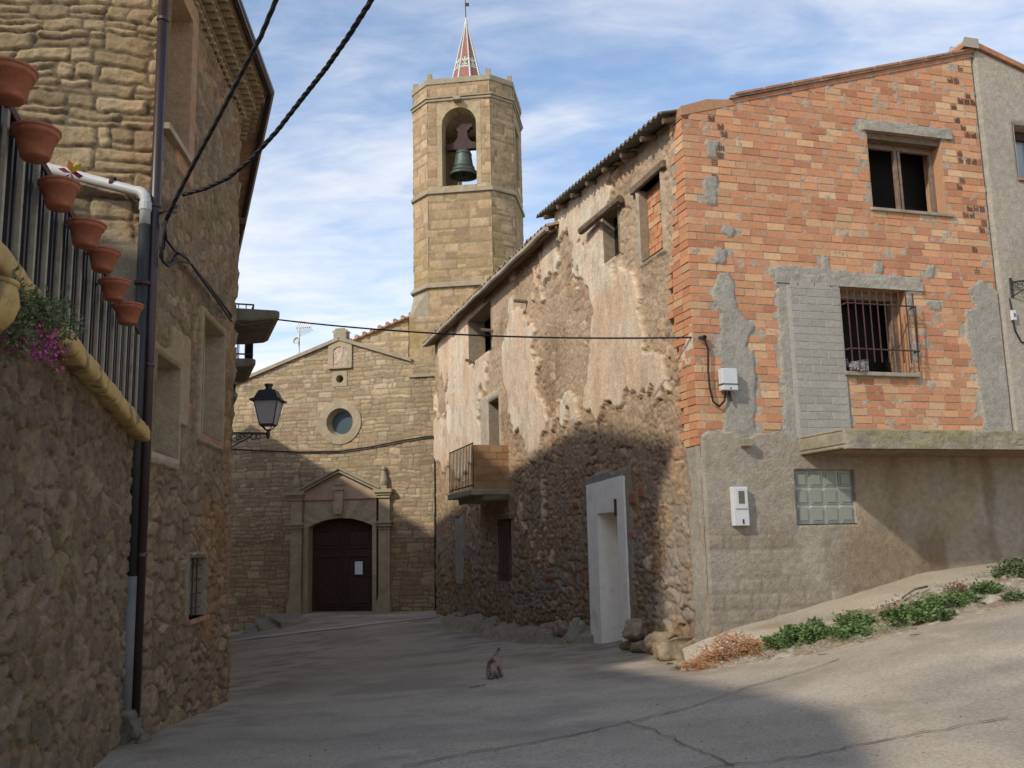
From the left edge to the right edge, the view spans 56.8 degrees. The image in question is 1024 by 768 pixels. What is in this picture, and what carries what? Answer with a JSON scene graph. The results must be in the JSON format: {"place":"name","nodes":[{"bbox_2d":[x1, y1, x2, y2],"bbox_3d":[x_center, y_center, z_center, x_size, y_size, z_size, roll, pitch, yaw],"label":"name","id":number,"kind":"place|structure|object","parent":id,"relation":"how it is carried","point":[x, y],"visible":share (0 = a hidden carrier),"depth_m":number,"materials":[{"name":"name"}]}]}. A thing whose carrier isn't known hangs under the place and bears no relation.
{"place":"outdoors","nodes":[
{"label":"outdoors","id":0,"kind":"place"},
{"bbox_2d":[93,603,1023,767],"bbox_3d":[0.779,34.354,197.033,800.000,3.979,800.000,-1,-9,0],"label":"ground","id":1,"kind":"structure","parent":0,"point":[951,672],"depth_m":8.97,"materials":[{"name":"concrete"}]},
{"bbox_2d":[0,241,151,767],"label":"terrace wall","id":2,"kind":"structure","parent":1,"relation":"on","point":[74,429],"depth_m":6.32,"materials":[{"name":"stone"}]},
{"bbox_2d":[0,275,19,331],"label":"planter","id":3,"kind":"object","parent":2,"relation":"on","point":[9,300],"visible":1,"depth_m":4.46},
{"bbox_2d":[0,265,85,371],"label":"flowering plant","id":4,"kind":"object","parent":3,"relation":"in","point":[46,316],"visible":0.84,"depth_m":5.09,"materials":[{"name":"green plant"}]},
{"bbox_2d":[0,105,140,411],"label":"terrace railing","id":5,"kind":"object","parent":2,"relation":"on","point":[35,240],"visible":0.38,"depth_m":6.12,"materials":[{"name":"grey metal"}]},
{"bbox_2d":[0,56,38,106],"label":"flower pot","id":6,"kind":"object","parent":5,"relation":"hanging from","point":[19,79],"visible":1,"depth_m":4.62,"materials":[{"name":"ceramic"}]},
{"bbox_2d":[8,120,61,164],"bbox_3d":[-2.581,-1.296,5.130,0.256,0.178,0.258,5,-11,-32],"label":"flower pot","id":7,"kind":"object","parent":5,"relation":"hanging from","point":[37,141],"visible":1,"depth_m":5.06,"materials":[{"name":"orange ceramic"}]},
{"bbox_2d":[37,175,81,212],"bbox_3d":[-2.690,-1.116,5.621,0.243,0.174,0.242,4,-11,-31],"label":"flower pot","id":8,"kind":"object","parent":5,"relation":"hanging from","point":[60,193],"visible":1,"depth_m":5.55,"materials":[{"name":"orange ceramic"}]},
{"bbox_2d":[58,160,82,178],"bbox_3d":[-2.659,-1.256,5.711,0.159,0.202,0.024,-1,-9,0],"label":"pinwheel","id":9,"kind":"object","parent":8,"relation":"in","point":[72,169],"visible":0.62,"depth_m":5.72,"materials":[{"name":"multicoloured plastic"}]},
{"bbox_2d":[63,217,106,249],"bbox_3d":[-2.813,-0.983,6.255,0.251,0.171,0.257,5,-11,-32],"label":"flower pot","id":10,"kind":"object","parent":5,"relation":"hanging from","point":[86,233],"visible":0.99,"depth_m":6.18,"materials":[{"name":"orange ceramic"}]},
{"bbox_2d":[83,245,120,273],"bbox_3d":[-2.920,-0.880,6.768,0.235,0.163,0.241,5,-11,-33],"label":"flower pot","id":11,"kind":"object","parent":5,"relation":"hanging from","point":[103,259],"visible":0.91,"depth_m":6.70,"materials":[{"name":"orange ceramic"}]},
{"bbox_2d":[97,277,130,301],"bbox_3d":[-3.015,-0.709,7.171,0.240,0.158,0.235,4,-11,-29],"label":"flower pot","id":12,"kind":"object","parent":5,"relation":"hanging from","point":[114,289],"visible":1,"depth_m":7.10,"materials":[{"name":"orange ceramic"}]},
{"bbox_2d":[111,301,143,325],"bbox_3d":[-3.131,-0.567,7.710,0.255,0.168,0.251,4,-11,-30],"label":"flower pot","id":13,"kind":"object","parent":5,"relation":"hanging from","point":[127,313],"visible":0.99,"depth_m":7.64,"materials":[{"name":"orange ceramic"}]},
{"bbox_2d":[0,0,279,735],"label":"stone house","id":14,"kind":"structure","parent":1,"relation":"on","point":[92,90],"depth_m":10.30,"materials":[{"name":"stone"}]},
{"bbox_2d":[47,163,151,744],"bbox_3d":[-4.010,0.563,8.936,1.440,5.665,0.348,-1,-9,0],"label":"grey waste pipe","id":15,"kind":"object","parent":14,"relation":"attached to","point":[132,731],"visible":0.53,"depth_m":8.87,"materials":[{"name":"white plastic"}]},
{"bbox_2d":[132,0,168,716],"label":"brown downpipe","id":16,"kind":"object","parent":14,"relation":"attached to","point":[158,117],"visible":0.88,"depth_m":9.14,"materials":[{"name":"metal"}]},
{"bbox_2d":[186,558,209,624],"bbox_3d":[-3.676,2.356,10.849,0.240,0.720,0.900,0,-9,-5],"label":"window","id":17,"kind":"structure","parent":14,"relation":"in","point":[195,620],"depth_m":10.90,"materials":[{"name":"metal"}]},
{"bbox_2d":[162,0,278,249],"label":"overhead cable","id":18,"kind":"object","parent":14,"relation":"attached to","point":[227,99],"visible":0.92,"depth_m":8.41,"materials":[{"name":"black rubber"}]},
{"bbox_2d":[236,319,277,325],"bbox_3d":[-4.438,-1.088,16.145,0.894,0.241,0.115,3,-10,-24],"label":"anchor cable","id":19,"kind":"object","parent":14,"relation":"attached to","point":[253,323],"visible":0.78,"depth_m":16.10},
{"bbox_2d":[231,383,286,448],"bbox_3d":[-3.546,0.453,13.267,0.695,0.930,0.430,-1,-9,0],"label":"street lamp","id":20,"kind":"object","parent":14,"relation":"attached to","point":[269,401],"visible":0.99,"depth_m":13.15,"materials":[{"name":"black metal"}]},
{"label":"cable hook","id":21,"kind":"object","parent":14,"relation":"attached to","visible":0},
{"bbox_2d":[159,205,231,321],"bbox_3d":[-3.571,-1.279,10.922,0.068,0.741,3.472,0,-9,-5],"label":"cable bundle","id":22,"kind":"object","parent":21,"relation":"hanging from","point":[201,277],"visible":0.98,"depth_m":9.96,"materials":[{"name":"black rubber"}]},
{"bbox_2d":[181,0,373,196],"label":"overhead cable","id":23,"kind":"object","parent":21,"relation":"hanging from","point":[329,63],"visible":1,"depth_m":8.56,"materials":[{"name":"black rubber"}]},
{"bbox_2d":[245,613,318,633],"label":"church steps","id":24,"kind":"structure","parent":1,"relation":"on","point":[281,620],"depth_m":30.16,"materials":[{"name":"stone"}]},
{"bbox_2d":[227,312,436,632],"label":"church","id":25,"kind":"structure","parent":1,"relation":"on","point":[307,529],"depth_m":32.96,"materials":[{"name":"stone"}]},
{"bbox_2d":[293,319,312,353],"bbox_3d":[-8.332,-1.734,37.770,0.812,1.771,0.180,-1,-9,0],"label":"tv aerial","id":26,"kind":"object","parent":25,"relation":"attached to","point":[296,340],"visible":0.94,"depth_m":37.83,"materials":[{"name":"metal"}]},
{"bbox_2d":[231,435,433,452],"bbox_3d":[-6.496,2.179,33.173,7.892,0.442,0.048,-3,-10,11],"label":"wall cable","id":27,"kind":"object","parent":25,"relation":"attached to","point":[335,451],"depth_m":33.05,"materials":[{"name":"black rubber"}]},
{"bbox_2d":[318,400,360,444],"bbox_3d":[-6.019,1.364,33.433,1.580,1.579,0.385,-3,-10,11],"label":"round window","id":28,"kind":"structure","parent":25,"relation":"in","point":[339,422],"depth_m":33.37,"materials":[{"name":"stone"}]},
{"bbox_2d":[312,518,376,610],"bbox_3d":[-5.803,6.446,32.742,2.320,3.540,0.215,-3,-10,11],"label":"door","id":29,"kind":"structure","parent":25,"relation":"in","point":[337,543],"depth_m":32.73,"materials":[{"name":"brown wood"}]},
{"bbox_2d":[353,560,363,575],"bbox_3d":[-5.264,6.322,32.558,0.380,0.540,0.029,-3,-10,11],"label":"paper notice","id":30,"kind":"object","parent":29,"relation":"attached to","point":[358,570],"visible":1,"depth_m":32.54,"materials":[{"name":"white paper"}]},
{"bbox_2d":[434,459,436,610],"bbox_3d":[-2.587,4.725,31.979,0.092,5.742,0.092,-5,-10,22],"label":"church downpipe","id":31,"kind":"object","parent":25,"relation":"attached to","point":[435,536],"visible":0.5,"depth_m":31.91,"materials":[{"name":"grey metal"}]},
{"bbox_2d":[408,0,524,377],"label":"bell tower","id":32,"kind":"structure","parent":25,"relation":"attached to","point":[468,239],"depth_m":34.51,"materials":[{"name":"stone"}]},
{"bbox_2d":[453,96,461,102],"bbox_3d":[-2.011,-10.488,34.778,0.300,0.200,0.300,-3,-9,8],"label":"floodlight","id":33,"kind":"object","parent":32,"relation":"attached to","point":[457,99],"visible":1,"depth_m":34.65,"materials":[{"name":"metal"}]},
{"bbox_2d":[446,123,476,181],"bbox_3d":[-1.806,-8.601,35.159,1.103,2.108,1.103,6,-12,-38],"label":"church bell","id":34,"kind":"object","parent":32,"relation":"hanging from","point":[462,146],"visible":0.94,"depth_m":35.09,"materials":[{"name":"green metal"}]},
{"bbox_2d":[229,616,441,641],"bbox_3d":[-5.443,7.196,27.392,6.730,0.669,2.453,-1,-9,0],"label":"pale paving line","id":35,"kind":"object","parent":1,"relation":"on","point":[266,635],"visible":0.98,"depth_m":26.90,"materials":[{"name":"grey concrete"}]},
{"bbox_2d":[227,669,674,708],"bbox_3d":[-0.474,3.683,11.553,5.879,0.258,0.280,0,-9,-7],"label":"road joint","id":36,"kind":"object","parent":1,"relation":"on","point":[457,690],"visible":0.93,"depth_m":11.64,"materials":[{"name":"grey concrete"}]},
{"bbox_2d":[486,648,502,679],"bbox_3d":[-0.236,3.772,12.803,0.230,0.404,0.259,-1,-9,0],"label":"cat","id":37,"kind":"object","parent":1,"relation":"on","point":[494,668],"visible":1,"depth_m":12.76},
{"bbox_2d":[440,612,592,644],"bbox_3d":[-0.542,5.482,21.750,1.078,0.706,11.200,1,-10,-16],"label":"rock ledge","id":38,"kind":"object","parent":1,"relation":"on","point":[480,625],"visible":0.88,"depth_m":20.16,"materials":[{"name":"grey stone"}]},
{"bbox_2d":[539,621,553,629],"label":"boulder","id":39,"kind":"object","parent":1,"relation":"on","point":[548,625],"visible":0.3,"depth_m":18.68,"materials":[{"name":"grey stone"}]},
{"bbox_2d":[552,620,568,637],"bbox_3d":[1.027,4.660,17.956,0.477,0.396,0.540,3,-10,-24],"label":"boulder","id":40,"kind":"object","parent":1,"relation":"on","point":[560,627],"visible":0.6,"depth_m":17.82,"materials":[{"name":"stone"}]},
{"bbox_2d":[563,617,587,642],"bbox_3d":[1.220,4.530,17.270,0.591,0.568,0.571,-1,-9,0],"label":"boulder","id":41,"kind":"object","parent":1,"relation":"on","point":[576,625],"visible":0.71,"depth_m":17.09,"materials":[{"name":"stone"}]},
{"bbox_2d":[402,658,838,765],"bbox_3d":[1.261,2.914,8.691,5.238,0.344,0.262,5,-11,-34],"label":"road crack","id":42,"kind":"object","parent":1,"relation":"on","point":[601,727],"visible":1,"depth_m":8.24,"materials":[{"name":"black asphalt"}]},
{"bbox_2d":[619,639,640,649],"bbox_3d":[1.864,4.099,14.878,0.355,0.264,0.262,-1,-9,0],"label":"boulder","id":43,"kind":"object","parent":1,"relation":"on","point":[625,645],"visible":0.45,"depth_m":14.79,"materials":[{"name":"brown stone"}]},
{"bbox_2d":[622,618,647,639],"bbox_3d":[1.925,3.812,14.714,0.518,0.337,0.606,-7,-11,32],"label":"boulder","id":44,"kind":"object","parent":1,"relation":"on","point":[635,628],"visible":0.84,"depth_m":14.51,"materials":[{"name":"grey stone"}]},
{"bbox_2d":[630,640,647,652],"bbox_3d":[1.986,4.016,14.349,0.386,0.281,0.399,-1,-9,0],"label":"boulder","id":45,"kind":"object","parent":1,"relation":"on","point":[638,646],"visible":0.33,"depth_m":14.25,"materials":[{"name":"stone"}]},
{"bbox_2d":[643,631,677,654],"bbox_3d":[2.212,3.797,13.805,0.573,0.391,0.672,-1,-9,0],"label":"boulder","id":46,"kind":"object","parent":1,"relation":"on","point":[650,639],"visible":0.58,"depth_m":13.73,"materials":[{"name":"beige stone"}]},
{"bbox_2d":[652,636,691,661],"bbox_3d":[2.301,3.696,13.236,0.657,0.341,0.567,-1,-9,0],"label":"boulder","id":47,"kind":"object","parent":1,"relation":"on","point":[669,650],"visible":0.65,"depth_m":13.04,"materials":[{"name":"beige stone"}]},
{"bbox_2d":[626,720,734,765],"bbox_3d":[1.332,2.888,7.683,0.069,0.013,1.942,2,-10,-17],"label":"road crack","id":48,"kind":"object","parent":1,"relation":"on","point":[686,744],"visible":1,"depth_m":7.49,"materials":[{"name":"grey concrete"}]},
{"bbox_2d":[422,48,1023,644],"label":"old house","id":49,"kind":"structure","parent":1,"relation":"on","point":[788,248],"depth_m":14.40,"materials":[{"name":"brick"}]},
{"bbox_2d":[455,518,465,583],"bbox_3d":[-1.438,4.724,26.791,0.145,1.803,0.903,1,-10,-16],"label":"blocked window","id":50,"kind":"structure","parent":49,"relation":"in","point":[460,533],"depth_m":26.63,"materials":[{"name":"concrete"}]},
{"bbox_2d":[278,319,704,338],"bbox_3d":[-0.671,-0.882,14.779,7.332,1.128,0.025,-5,-10,23],"label":"street wire","id":51,"kind":"object","parent":49,"relation":"attached to","point":[495,335],"visible":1,"depth_m":14.53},
{"bbox_2d":[586,475,630,643],"bbox_3d":[1.761,3.086,16.151,0.390,2.934,1.724,1,-10,-16],"label":"white doorway","id":52,"kind":"structure","parent":49,"relation":"in","point":[605,499],"depth_m":16.42,"materials":[{"name":"paint"}]},
{"bbox_2d":[647,180,662,255],"bbox_3d":[2.399,-2.600,14.940,0.189,1.205,0.803,1,-10,-16],"label":"bricked up window","id":53,"kind":"structure","parent":49,"relation":"in","point":[654,198],"depth_m":15.05,"materials":[{"name":"brick"}]},
{"bbox_2d":[698,335,725,406],"bbox_3d":[2.792,-0.182,13.188,0.377,1.022,0.070,1,-10,-16],"label":"meter cable","id":54,"kind":"object","parent":49,"relation":"attached to","point":[708,373],"visible":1,"depth_m":13.15,"materials":[{"name":"black rubber"}]},
{"bbox_2d":[718,368,738,400],"bbox_3d":[3.012,0.011,13.179,0.264,0.452,0.127,1,-10,-16],"label":"electric box","id":55,"kind":"object","parent":49,"relation":"attached to","point":[728,379],"visible":1,"depth_m":13.14,"materials":[{"name":"plastic"}]},
{"bbox_2d":[730,487,749,525],"bbox_3d":[3.108,1.667,12.911,0.235,0.530,0.109,1,-10,-16],"label":"meter box","id":56,"kind":"object","parent":49,"relation":"attached to","point":[739,506],"visible":1,"depth_m":12.87,"materials":[{"name":"plastic"}]},
{"bbox_2d":[738,491,744,503],"bbox_3d":[3.123,1.540,12.882,0.090,0.170,0.004,1,-10,-16],"label":"window","id":57,"kind":"structure","parent":56,"relation":"in","point":[741,495],"depth_m":12.88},
{"bbox_2d":[794,471,853,523],"bbox_3d":[4.407,1.609,13.473,0.960,0.750,0.132,1,-10,-16],"label":"glass block window","id":58,"kind":"structure","parent":49,"relation":"in","point":[822,497],"depth_m":13.42,"materials":[{"name":"grey"}]},
{"bbox_2d":[845,359,868,371],"bbox_3d":[5.073,-0.279,13.927,0.387,0.237,0.259,1,-10,-13],"label":"cat","id":59,"kind":"object","parent":49,"relation":"on","point":[862,365],"visible":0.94,"depth_m":13.88},
{"bbox_2d":[840,291,901,372],"bbox_3d":[5.346,-0.755,14.356,1.160,1.280,0.120,1,-10,-16],"label":"window frame","id":60,"kind":"structure","parent":49,"relation":"in","point":[896,367],"depth_m":14.46,"materials":[{"name":"brown wood"}]},
{"bbox_2d":[867,143,937,212],"bbox_3d":[6.101,-3.208,14.984,1.380,1.150,0.075,1,-10,-16],"label":"casement window","id":61,"kind":"structure","parent":49,"relation":"in","point":[895,156],"depth_m":15.02,"materials":[{"name":"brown wood"}]},
{"bbox_2d":[667,577,1023,670],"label":"dirt bank","id":62,"kind":"structure","parent":1,"relation":"on","point":[804,649],"depth_m":11.10,"materials":[{"name":"beige soil"}]},
{"bbox_2d":[670,630,778,670],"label":"dry stalks","id":63,"kind":"object","parent":62,"relation":"on","point":[715,653],"visible":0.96,"depth_m":11.79,"materials":[{"name":"brown plant"}]},
{"bbox_2d":[760,631,802,647],"bbox_3d":[3.313,3.126,11.615,0.552,0.184,0.562,-6,-10,25],"label":"weed","id":64,"kind":"object","parent":62,"relation":"on","point":[777,638],"visible":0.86,"depth_m":11.48,"materials":[{"name":"green plant"}]},
{"bbox_2d":[778,616,840,641],"bbox_3d":[3.620,2.986,11.561,0.806,0.288,0.712,3,-10,-25],"label":"weed","id":65,"kind":"object","parent":62,"relation":"on","point":[814,628],"visible":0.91,"depth_m":11.42,"materials":[{"name":"green plant"}]},
{"bbox_2d":[825,622,876,638],"bbox_3d":[3.978,2.879,11.087,0.596,0.190,0.560,-1,-9,0],"label":"weed","id":66,"kind":"object","parent":62,"relation":"on","point":[844,629],"visible":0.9,"depth_m":11.02,"materials":[{"name":"green plant"}]},
{"bbox_2d":[831,609,879,625],"bbox_3d":[4.192,2.852,11.552,0.564,0.217,0.500,-1,-9,0],"label":"weed","id":67,"kind":"object","parent":62,"relation":"on","point":[853,618],"visible":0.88,"depth_m":11.46,"materials":[{"name":"green plant"}]},
{"bbox_2d":[708,577,1021,666],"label":"pebbles","id":68,"kind":"object","parent":62,"relation":"on","point":[790,650],"visible":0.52,"depth_m":11.26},
{"bbox_2d":[748,570,1019,652],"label":"ground weeds","id":69,"kind":"object","parent":62,"relation":"on","point":[873,626],"visible":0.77,"depth_m":11.02,"materials":[{"name":"green plant"}]},
{"bbox_2d":[873,598,910,619],"bbox_3d":[4.551,2.671,11.257,0.525,0.260,0.499,-1,-9,0],"label":"weed","id":70,"kind":"object","parent":62,"relation":"on","point":[894,604],"visible":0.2,"depth_m":11.23,"materials":[{"name":"brown plant"}]},
{"bbox_2d":[901,585,927,598],"bbox_3d":[5.147,2.658,12.103,0.551,0.144,0.026,5,-11,-33],"label":"stick","id":71,"kind":"object","parent":62,"relation":"on","point":[914,589],"visible":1,"depth_m":12.10,"materials":[{"name":"wood"}]},
{"bbox_2d":[877,597,958,623],"bbox_3d":[4.684,2.596,10.903,0.812,0.290,0.715,-8,-12,36],"label":"weed","id":72,"kind":"object","parent":62,"relation":"on","point":[918,609],"visible":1,"depth_m":10.77,"materials":[{"name":"green plant"}]},
{"bbox_2d":[934,587,949,594],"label":"stone","id":73,"kind":"object","parent":62,"relation":"on","point":[938,590],"visible":0.37,"depth_m":11.80,"materials":[{"name":"beige stone"}]},
{"bbox_2d":[923,588,984,607],"bbox_3d":[5.237,2.528,11.199,0.733,0.214,0.561,-1,-9,0],"label":"weed","id":74,"kind":"object","parent":62,"relation":"on","point":[955,598],"visible":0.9,"depth_m":11.09,"materials":[{"name":"green plant"}]},
{"bbox_2d":[940,579,972,593],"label":"weed","id":75,"kind":"object","parent":62,"relation":"on","point":[963,587],"visible":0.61,"depth_m":11.54,"materials":[{"name":"brown plant"}]},
{"bbox_2d":[967,578,1004,594],"bbox_3d":[5.641,2.419,11.288,0.405,0.212,0.426,-8,-11,34],"label":"weed","id":76,"kind":"object","parent":62,"relation":"on","point":[990,587],"visible":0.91,"depth_m":11.23,"materials":[{"name":"green plant"}]},
{"bbox_2d":[981,594,1004,602],"bbox_3d":[5.545,2.480,10.914,0.233,0.100,0.222,7,-13,-42],"label":"stone","id":77,"kind":"object","parent":62,"relation":"on","point":[990,598],"visible":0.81,"depth_m":10.88,"materials":[{"name":"beige stone"}]},
{"bbox_2d":[986,556,1023,578],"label":"weed","id":78,"kind":"object","parent":62,"relation":"on","point":[1015,565],"visible":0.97,"depth_m":12.46,"materials":[{"name":"green plant"}]},
{"bbox_2d":[1000,572,1019,578],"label":"stone","id":79,"kind":"object","parent":62,"relation":"on","point":[1005,576],"visible":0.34,"depth_m":12.44,"materials":[{"name":"beige stone"}]},
{"bbox_2d":[999,589,1023,601],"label":"weed","id":80,"kind":"object","parent":62,"relation":"on","point":[1012,595],"visible":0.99,"depth_m":10.74,"materials":[{"name":"green plant"}]},
{"bbox_2d":[682,559,1023,661],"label":"apron","id":81,"kind":"object","parent":1,"relation":"on","point":[870,598],"visible":0.61,"depth_m":12.60,"materials":[{"name":"concrete"}]},
{"bbox_2d":[706,717,1005,767],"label":"road crack","id":82,"kind":"object","parent":1,"relation":"on","point":[861,743],"visible":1,"depth_m":6.97,"materials":[{"name":"grey concrete"}]},
{"bbox_2d":[949,37,1023,474],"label":"rendered house","id":83,"kind":"structure","parent":1,"relation":"on","point":[998,81],"depth_m":15.25,"materials":[{"name":"paint"}]},
{"bbox_2d":[1010,310,1016,320],"bbox_3d":[7.843,-1.074,14.816,0.080,0.160,0.053,1,-10,-16],"label":"switch box","id":84,"kind":"object","parent":83,"relation":"attached to","point":[1013,316],"visible":1,"depth_m":14.80,"materials":[{"name":"plastic"}]},
{"bbox_2d":[1009,278,1023,297],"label":"street lamp","id":85,"kind":"object","parent":83,"relation":"attached to","point":[1011,283],"visible":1,"depth_m":14.90,"materials":[{"name":"black metal"}]},
{"bbox_2d":[1009,298,1023,342],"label":"lamp cable","id":86,"kind":"object","parent":83,"relation":"attached to","point":[1015,331],"visible":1,"depth_m":14.80,"materials":[{"name":"black rubber"}]},
{"bbox_2d":[1012,124,1023,181],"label":"window","id":87,"kind":"structure","parent":83,"relation":"in","point":[1018,130],"depth_m":15.80,"materials":[{"name":"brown wood"}]},
{"bbox_2d":[235,0,1023,372],"label":"sky","id":88,"kind":"structure","parent":0,"point":[328,237],"materials":[{"name":"blue"}]},
{"bbox_2d":[261,634,1006,762],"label":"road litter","id":89,"kind":"object","parent":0,"point":[703,690],"visible":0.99,"depth_m":8.28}
]}

